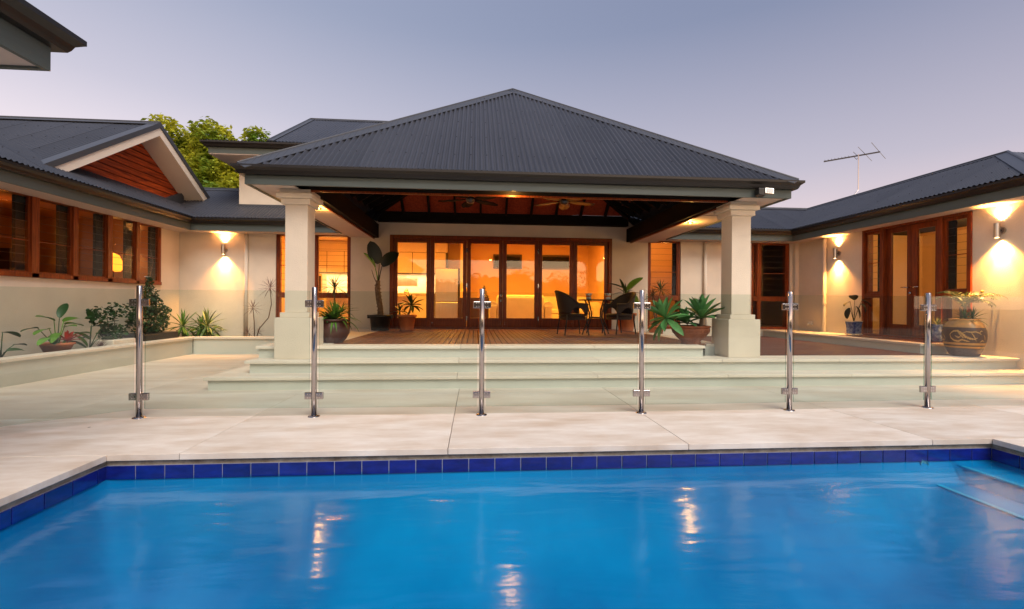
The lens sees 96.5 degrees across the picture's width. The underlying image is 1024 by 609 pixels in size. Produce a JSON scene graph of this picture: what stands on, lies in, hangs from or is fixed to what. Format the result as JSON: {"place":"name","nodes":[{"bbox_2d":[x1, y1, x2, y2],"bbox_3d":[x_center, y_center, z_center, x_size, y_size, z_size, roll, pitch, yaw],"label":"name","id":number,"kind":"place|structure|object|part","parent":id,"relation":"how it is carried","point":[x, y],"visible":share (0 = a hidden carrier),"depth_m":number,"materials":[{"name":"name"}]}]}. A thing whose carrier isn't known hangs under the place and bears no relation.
{"place":"outdoors","nodes":[
{"label":"outdoors","id":0,"kind":"place"},
{"bbox_2d":[0,248,11,269],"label":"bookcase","id":1,"kind":"object","parent":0,"point":[5,254],"visible":0.12,"depth_m":9.49,"materials":[{"name":"brown wood"}]},
{"bbox_2d":[0,0,86,70],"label":"garage eave","id":2,"kind":"object","parent":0,"point":[32,37],"visible":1,"depth_m":2.76,"materials":[{"name":"metal"}]},
{"bbox_2d":[326,295,415,322],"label":"kitchen island","id":3,"kind":"structure","parent":0,"point":[345,300],"depth_m":12.97,"materials":[{"name":"orange wood"}]},
{"bbox_2d":[435,268,459,317],"bbox_3d":[-2.161,-0.313,15.426,0.800,1.780,0.800,0,0,-5],"label":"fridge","id":4,"kind":"object","parent":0,"point":[447,288],"visible":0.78,"depth_m":15.03,"materials":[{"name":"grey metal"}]},
{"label":"door","id":5,"kind":"part","parent":4,"relation":"part of","materials":[{"name":"metal"}]},
{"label":"door","id":6,"kind":"part","parent":4,"relation":"part of","materials":[{"name":"metal"}]},
{"bbox_2d":[458,298,488,317],"bbox_3d":[-1.125,0.195,13.353,0.900,0.781,0.400,0,0,-5],"label":"sideboard","id":7,"kind":"object","parent":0,"point":[475,313],"visible":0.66,"depth_m":13.15,"materials":[{"name":"brown wood"}]},
{"bbox_2d":[479,286,488,297],"bbox_3d":[-0.818,-0.377,13.327,0.280,0.365,0.280,0,0,-5],"label":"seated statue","id":8,"kind":"object","parent":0,"point":[486,295],"visible":0.56,"depth_m":13.28,"materials":[{"name":"metal"}]},
{"bbox_2d":[0,354,1023,506],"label":"pool paving","id":9,"kind":"structure","parent":0,"point":[199,420],"depth_m":4.32,"materials":[{"name":"stone"}]},
{"bbox_2d":[0,336,273,387],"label":"planter wall","id":10,"kind":"structure","parent":9,"relation":"on","point":[21,369],"depth_m":7.47,"materials":[{"name":"stone"}]},
{"bbox_2d":[0,286,1019,426],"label":"glass fence","id":11,"kind":"object","parent":9,"relation":"on","point":[927,388],"visible":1,"depth_m":4.52,"materials":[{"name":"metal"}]},
{"bbox_2d":[203,329,1023,390],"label":"terrace steps","id":12,"kind":"structure","parent":9,"relation":"on","point":[397,366],"depth_m":6.41,"materials":[{"name":"stone"}]},
{"bbox_2d":[321,276,354,317],"bbox_3d":[-3.272,0.006,8.533,0.651,1.148,0.633,0,0,28],"label":"potted dracaena","id":13,"kind":"object","parent":12,"relation":"on","point":[334,285],"visible":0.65,"depth_m":8.50,"materials":[{"name":"plant"}]},
{"bbox_2d":[320,301,361,342],"bbox_3d":[-2.728,0.248,7.011,0.837,0.672,0.737,0,0,36],"label":"potted ponytail plant","id":14,"kind":"object","parent":12,"relation":"on","point":[336,328],"visible":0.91,"depth_m":6.88,"materials":[{"name":"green plant"}]},
{"bbox_2d":[230,88,804,358],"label":"pavilion","id":15,"kind":"structure","parent":12,"relation":"on","point":[518,154],"depth_m":6.80,"materials":[{"name":"metal"}]},
{"bbox_2d":[438,196,498,207],"bbox_3d":[-0.779,-2.537,8.282,1.118,1.410,1.129,0,0,-5],"label":"ceiling fan","id":16,"kind":"object","parent":15,"relation":"hanging from","point":[470,200],"visible":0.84,"depth_m":8.30,"materials":[{"name":"brown metal"}]},
{"bbox_2d":[534,198,593,209],"bbox_3d":[0.995,-2.535,8.423,1.117,1.410,1.130,0,0,-5],"label":"ceiling fan","id":17,"kind":"object","parent":15,"relation":"hanging from","point":[564,204],"visible":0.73,"depth_m":8.46,"materials":[{"name":"brown wood"}]},
{"bbox_2d":[755,188,773,196],"bbox_3d":[3.544,-1.577,6.417,0.213,0.116,0.172,0,0,-5],"label":"floodlight","id":18,"kind":"object","parent":15,"relation":"attached to","point":[760,192],"visible":1,"depth_m":6.37,"materials":[{"name":"white plastic"}]},
{"bbox_2d":[334,329,704,349],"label":"timber deck","id":19,"kind":"structure","parent":12,"relation":"on","point":[471,336],"depth_m":8.33,"materials":[{"name":"brown wood"}]},
{"bbox_2d":[364,241,398,330],"bbox_3d":[-2.933,-0.408,10.266,0.663,1.979,0.511,0,0,-40],"label":"potted giant strelitzia","id":20,"kind":"object","parent":19,"relation":"on","point":[380,321],"visible":1,"depth_m":10.19,"materials":[{"name":"green plant"}]},
{"bbox_2d":[390,294,423,330],"bbox_3d":[-2.350,0.163,10.390,0.687,0.844,0.662,0,0,34],"label":"potted agave","id":21,"kind":"object","parent":19,"relation":"on","point":[406,321],"visible":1,"depth_m":10.28,"materials":[{"name":"ceramic"}]},
{"bbox_2d":[554,290,588,335],"bbox_3d":[1.179,0.163,9.237,0.659,0.896,0.636,0,0,-13],"label":"wicker chair","id":22,"kind":"object","parent":19,"relation":"on","point":[567,304],"visible":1,"depth_m":9.02,"materials":[{"name":"black wicker"}]},
{"bbox_2d":[578,299,613,334],"bbox_3d":[1.722,0.258,9.388,0.730,0.721,0.730,0,0,-5],"label":"round table","id":23,"kind":"object","parent":19,"relation":"on","point":[601,309],"visible":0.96,"depth_m":9.26,"materials":[{"name":"black metal"}]},
{"bbox_2d":[585,293,591,298],"bbox_3d":[1.561,-0.166,9.305,0.144,0.122,0.144,0,0,-5],"label":"planter","id":24,"kind":"object","parent":23,"relation":"on","point":[588,295],"visible":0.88,"depth_m":9.26,"materials":[{"name":"grey ceramic"}]},
{"bbox_2d":[605,293,611,298],"bbox_3d":[1.953,-0.163,9.286,0.144,0.122,0.144,0,0,-5],"label":"planter","id":25,"kind":"object","parent":23,"relation":"on","point":[607,295],"visible":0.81,"depth_m":9.24,"materials":[{"name":"grey ceramic"}]},
{"bbox_2d":[602,292,635,334],"bbox_3d":[2.304,0.170,9.654,0.659,0.896,0.636,0,0,-25],"label":"wicker chair","id":26,"kind":"object","parent":19,"relation":"on","point":[622,305],"visible":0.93,"depth_m":9.53,"materials":[{"name":"black wicker"}]},
{"bbox_2d":[607,277,642,330],"bbox_3d":[2.640,-0.013,10.703,0.677,1.261,0.669,0,0,33],"label":"potted banana palm","id":27,"kind":"object","parent":19,"relation":"on","point":[627,325],"visible":0.55,"depth_m":10.63,"materials":[{"name":"ceramic"}]},
{"bbox_2d":[645,280,671,333],"bbox_3d":[3.197,0.103,10.106,0.724,1.363,0.610,0,0,-5],"label":"potted dracaena","id":28,"kind":"object","parent":19,"relation":"on","point":[653,329],"visible":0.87,"depth_m":10.06,"materials":[{"name":"ceramic"}]},
{"bbox_2d":[646,294,724,343],"bbox_3d":[2.764,0.220,7.233,1.365,0.800,0.877,0,0,-5],"label":"agave bowl","id":29,"kind":"object","parent":19,"relation":"on","point":[694,333],"visible":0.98,"depth_m":7.11,"materials":[{"name":"ceramic"}]},
{"bbox_2d":[703,335,948,355],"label":"timber deck","id":30,"kind":"structure","parent":12,"relation":"on","point":[772,346],"depth_m":8.21,"materials":[{"name":"brown wood"}]},
{"bbox_2d":[843,295,870,334],"bbox_3d":[7.266,0.222,9.634,0.492,0.844,0.312,0,0,-5],"label":"potted elephant ear","id":31,"kind":"object","parent":30,"relation":"on","point":[853,327],"visible":1,"depth_m":9.60},
{"bbox_2d":[922,315,947,341],"bbox_3d":[7.377,0.413,7.918,0.430,0.464,0.446,0,0,-5],"label":"blue pot","id":32,"kind":"object","parent":30,"relation":"on","point":[937,326],"visible":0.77,"depth_m":7.86,"materials":[{"name":"ceramic"}]},
{"bbox_2d":[936,290,1007,356],"bbox_3d":[7.203,0.292,7.207,0.891,1.037,0.736,0,0,-5],"label":"dragon pot","id":33,"kind":"object","parent":12,"relation":"on","point":[963,335],"visible":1,"depth_m":7.09,"materials":[{"name":"ceramic"}]},
{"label":"planter soil","id":34,"kind":"structure","parent":9,"relation":"on","visible":0},
{"bbox_2d":[0,331,26,356],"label":"elephant ear","id":35,"kind":"object","parent":34,"relation":"on","point":[15,334],"visible":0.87,"depth_m":6.27},
{"bbox_2d":[20,303,90,352],"bbox_3d":[-6.942,0.380,7.009,0.516,0.798,1.101,0,0,14],"label":"broadleaf plant","id":36,"kind":"object","parent":34,"relation":"on","point":[54,343],"visible":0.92,"depth_m":7.01,"materials":[{"name":"green plant"}]},
{"bbox_2d":[89,339,107,346],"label":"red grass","id":37,"kind":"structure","parent":34,"relation":"on","point":[99,344],"depth_m":7.69,"materials":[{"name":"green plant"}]},
{"bbox_2d":[79,311,118,346],"bbox_3d":[-6.985,0.416,7.719,0.194,0.632,0.791,0,0,-5],"label":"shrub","id":38,"kind":"object","parent":34,"relation":"on","point":[91,313],"visible":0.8,"depth_m":7.64,"materials":[{"name":"green plant"}]},
{"bbox_2d":[84,302,135,347],"bbox_3d":[-7.064,0.362,7.959,0.442,0.831,0.763,0,0,-5],"label":"basil bush","id":39,"kind":"object","parent":34,"relation":"on","point":[114,334],"visible":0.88,"depth_m":7.96,"materials":[{"name":"green plant"}]},
{"bbox_2d":[117,250,177,340],"bbox_3d":[-7.160,-0.149,8.964,0.632,1.851,1.210,0,0,-5],"label":"basil bush","id":40,"kind":"object","parent":34,"relation":"on","point":[154,331],"visible":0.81,"depth_m":8.97,"materials":[{"name":"green plant"}]},
{"bbox_2d":[164,309,199,336],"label":"yucca","id":41,"kind":"object","parent":34,"relation":"on","point":[183,326],"visible":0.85,"depth_m":10.04,"materials":[{"name":"green plant"}]},
{"bbox_2d":[0,0,1023,215],"label":"sky","id":42,"kind":"structure","parent":0,"point":[789,87],"materials":[{"name":"blue"}]},
{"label":"ground","id":43,"kind":"structure","parent":0,"visible":0},
{"bbox_2d":[141,114,270,187],"bbox_3d":[-10.327,-2.546,16.863,6.482,8.052,4.193,0,0,-5],"label":"leafy tree","id":44,"kind":"object","parent":43,"relation":"on","point":[208,170],"visible":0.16,"depth_m":15.68,"materials":[{"name":"green plant"}]},
{"bbox_2d":[0,444,1023,608],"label":"swimming pool","id":45,"kind":"structure","parent":43,"relation":"in","point":[906,527],"depth_m":3.25,"materials":[{"name":"liquid"}]},
{"bbox_2d":[0,115,1023,369],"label":"house","id":46,"kind":"structure","parent":43,"relation":"on","point":[82,201],"depth_m":10.21,"materials":[{"name":"paint"}]},
{"bbox_2d":[0,189,161,284],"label":"window","id":47,"kind":"structure","parent":46,"relation":"in","point":[26,215],"depth_m":7.69,"materials":[{"name":"brown glass"}]},
{"bbox_2d":[113,253,122,276],"bbox_3d":[-8.417,-0.332,9.636,0.300,1.500,0.300,0,0,-5],"label":"globe lamp","id":48,"kind":"object","parent":46,"relation":"on","point":[116,262],"visible":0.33,"depth_m":9.60,"materials":[{"name":"yellow glass"}]},
{"bbox_2d":[221,244,227,253],"bbox_3d":[-6.647,-1.271,10.534,0.109,0.230,0.131,0,0,-5],"label":"wall lamp","id":49,"kind":"object","parent":46,"relation":"attached to","point":[224,249],"visible":1,"depth_m":10.48,"materials":[{"name":"metal"}]},
{"bbox_2d":[276,234,350,326],"bbox_3d":[-4.686,-0.558,10.859,1.710,2.240,0.180,0,0,-5],"label":"window","id":50,"kind":"structure","parent":46,"relation":"in","point":[279,254],"depth_m":10.81,"materials":[{"name":"brown glass"}]},
{"bbox_2d":[319,274,326,292],"bbox_3d":[-6.391,-0.661,14.660,0.700,0.620,0.550,0,0,-5],"label":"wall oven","id":51,"kind":"object","parent":46,"relation":"attached to","point":[322,280],"depth_m":14.54,"materials":[{"name":"metal"}]},
{"bbox_2d":[319,276,320,291],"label":"door","id":52,"kind":"structure","parent":51,"relation":"in","point":[319,276],"depth_m":14.44,"materials":[{"name":"wood"}]},
{"bbox_2d":[319,241,447,317],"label":"kitchen cabinets","id":53,"kind":"object","parent":46,"relation":"on","point":[412,268],"visible":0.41,"depth_m":15.38,"materials":[{"name":"white wood"}]},
{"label":"cupboard door","id":54,"kind":"part","parent":53,"relation":"part of","materials":[{"name":"orange wood"}]},
{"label":"cupboard door","id":55,"kind":"part","parent":53,"relation":"part of","materials":[{"name":"orange wood"}]},
{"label":"cupboard door","id":56,"kind":"part","parent":53,"relation":"part of","materials":[{"name":"orange wood"}]},
{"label":"cupboard door","id":57,"kind":"part","parent":53,"relation":"part of","materials":[{"name":"orange wood"}]},
{"bbox_2d":[398,277,416,285],"bbox_3d":[-3.913,-0.805,15.676,1.300,0.300,0.019,0,0,-5],"label":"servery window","id":58,"kind":"structure","parent":53,"relation":"in","point":[408,281],"depth_m":15.70,"materials":[{"name":"glass"}]},
{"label":"cupboard door","id":59,"kind":"part","parent":53,"relation":"part of","materials":[{"name":"orange wood"}]},
{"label":"cupboard door","id":60,"kind":"part","parent":53,"relation":"part of","materials":[{"name":"orange wood"}]},
{"bbox_2d":[393,238,430,326],"bbox_3d":[-2.409,-0.521,11.007,0.871,2.121,0.050,0,0,-5],"label":"door","id":61,"kind":"structure","parent":46,"relation":"in","point":[419,322],"depth_m":11.00,"materials":[{"name":"brown glass"}]},
{"bbox_2d":[430,239,466,326],"bbox_3d":[-1.537,-0.515,11.077,0.871,2.121,0.050,0,0,-5],"label":"door","id":62,"kind":"structure","parent":46,"relation":"in","point":[437,322],"depth_m":11.05,"materials":[{"name":"brown wood"}]},
{"bbox_2d":[467,240,502,326],"bbox_3d":[-0.664,-0.509,11.147,0.871,2.121,0.050,0,0,-5],"label":"door","id":63,"kind":"structure","parent":46,"relation":"in","point":[471,322],"depth_m":11.12,"materials":[{"name":"brown glass"}]},
{"bbox_2d":[389,235,611,328],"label":"bifold doors","id":64,"kind":"structure","parent":46,"relation":"in","point":[392,237],"depth_m":11.09,"materials":[{"name":"brown wood"}]},
{"bbox_2d":[493,254,521,268],"bbox_3d":[-0.153,-1.500,16.003,1.000,0.500,0.050,0,0,-5],"label":"picture","id":65,"kind":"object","parent":46,"relation":"in","point":[513,261],"depth_m":16.01,"materials":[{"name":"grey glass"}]},
{"bbox_2d":[502,240,537,326],"bbox_3d":[0.208,-0.504,11.217,0.871,2.121,0.050,0,0,-5],"label":"door","id":66,"kind":"structure","parent":46,"relation":"in","point":[509,322],"depth_m":11.20,"materials":[{"name":"brown glass"}]},
{"bbox_2d":[489,295,552,317],"bbox_3d":[0.206,0.138,13.034,1.800,0.810,0.950,0,0,-5],"label":"sofa","id":67,"kind":"object","parent":46,"relation":"on","point":[519,306],"visible":0.52,"depth_m":12.56,"materials":[{"name":"fabric"}]},
{"bbox_2d":[542,255,568,269],"bbox_3d":[1.582,-1.489,16.142,1.120,0.500,0.050,0,0,-5],"label":"clerestory window","id":68,"kind":"structure","parent":46,"relation":"in","point":[559,262],"depth_m":16.13,"materials":[{"name":"grey glass"}]},
{"bbox_2d":[538,241,573,326],"bbox_3d":[1.080,-0.498,11.287,0.871,2.121,0.050,0,0,-5],"label":"door","id":69,"kind":"structure","parent":46,"relation":"in","point":[543,322],"depth_m":11.25,"materials":[{"name":"brown wood"}]},
{"bbox_2d":[544,296,600,318],"bbox_3d":[1.585,0.147,14.599,2.300,0.810,0.950,0,0,-5],"label":"sofa","id":70,"kind":"object","parent":46,"relation":"on","point":[595,307],"visible":0.21,"depth_m":14.22,"materials":[{"name":"fabric"}]},
{"bbox_2d":[573,242,607,326],"bbox_3d":[1.952,-0.492,11.357,0.871,2.121,0.050,0,0,-5],"label":"door","id":71,"kind":"structure","parent":46,"relation":"in","point":[594,322],"depth_m":11.34,"materials":[{"name":"brown wood"}]},
{"bbox_2d":[647,241,679,328],"bbox_3d":[3.806,-0.503,11.542,0.850,2.240,0.180,0,0,-5],"label":"window","id":72,"kind":"structure","parent":46,"relation":"in","point":[675,254],"depth_m":11.50,"materials":[{"name":"brown glass"}]},
{"bbox_2d":[751,243,788,328],"bbox_3d":[6.597,-0.479,11.766,1.030,2.230,0.180,0,0,-5],"label":"window","id":73,"kind":"structure","parent":46,"relation":"in","point":[756,298],"depth_m":11.69,"materials":[{"name":"brown glass"}]},
{"bbox_2d":[833,248,840,258],"bbox_3d":[7.337,-1.159,10.340,0.131,0.230,0.109,0,0,-5],"label":"wall lamp","id":74,"kind":"object","parent":46,"relation":"attached to","point":[836,253],"visible":1,"depth_m":10.31,"materials":[{"name":"metal"}]},
{"bbox_2d":[824,142,885,193],"bbox_3d":[9.869,-3.113,12.579,1.624,2.140,1.559,0,0,-5],"label":"tv antenna","id":75,"kind":"object","parent":46,"relation":"attached to","point":[866,154],"visible":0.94,"depth_m":12.70,"materials":[{"name":"metal"}]},
{"bbox_2d":[866,230,879,293],"bbox_3d":[7.506,-0.454,9.459,0.063,2.124,0.375,0,0,-5],"label":"window","id":76,"kind":"structure","parent":46,"relation":"in","point":[873,232],"depth_m":9.60,"materials":[{"name":"brown glass"}]},
{"bbox_2d":[886,225,917,335],"bbox_3d":[7.554,-0.455,8.837,0.110,2.123,0.708,0,0,-5],"label":"door","id":77,"kind":"structure","parent":46,"relation":"in","point":[891,329],"depth_m":8.98,"materials":[{"name":"brown glass"}]},
{"bbox_2d":[912,220,937,336],"bbox_3d":[7.621,-0.455,8.387,0.050,2.123,0.536,0,0,-5],"label":"door","id":78,"kind":"structure","parent":46,"relation":"in","point":[917,330],"depth_m":8.56,"materials":[{"name":"brown wood"}]},
{"bbox_2d":[944,214,967,290],"bbox_3d":[7.637,-0.453,7.829,0.063,2.124,0.415,0,0,-5],"label":"window","id":79,"kind":"structure","parent":46,"relation":"in","point":[946,220],"depth_m":7.99,"materials":[{"name":"brown glass"}]},
{"bbox_2d":[993,223,1005,237],"bbox_3d":[7.594,-1.156,7.130,0.131,0.230,0.109,0,0,-5],"label":"wall lamp","id":80,"kind":"object","parent":46,"relation":"attached to","point":[998,230],"visible":1,"depth_m":7.11,"materials":[{"name":"metal"}]},
{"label":"planter soil","id":81,"kind":"structure","parent":0,"visible":0},
{"bbox_2d":[187,308,227,335],"bbox_3d":[-6.805,0.477,10.190,0.823,0.882,0.931,0,0,-41],"label":"yucca","id":82,"kind":"object","parent":81,"relation":"on","point":[207,321],"visible":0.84,"depth_m":10.15,"materials":[{"name":"green plant"}]},
{"bbox_2d":[243,277,282,335],"bbox_3d":[-5.631,0.094,10.304,0.964,1.456,0.580,0,0,-5],"label":"dragon tree","id":83,"kind":"object","parent":81,"relation":"on","point":[271,283],"visible":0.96,"depth_m":10.29,"materials":[{"name":"green plant"}]}
]}

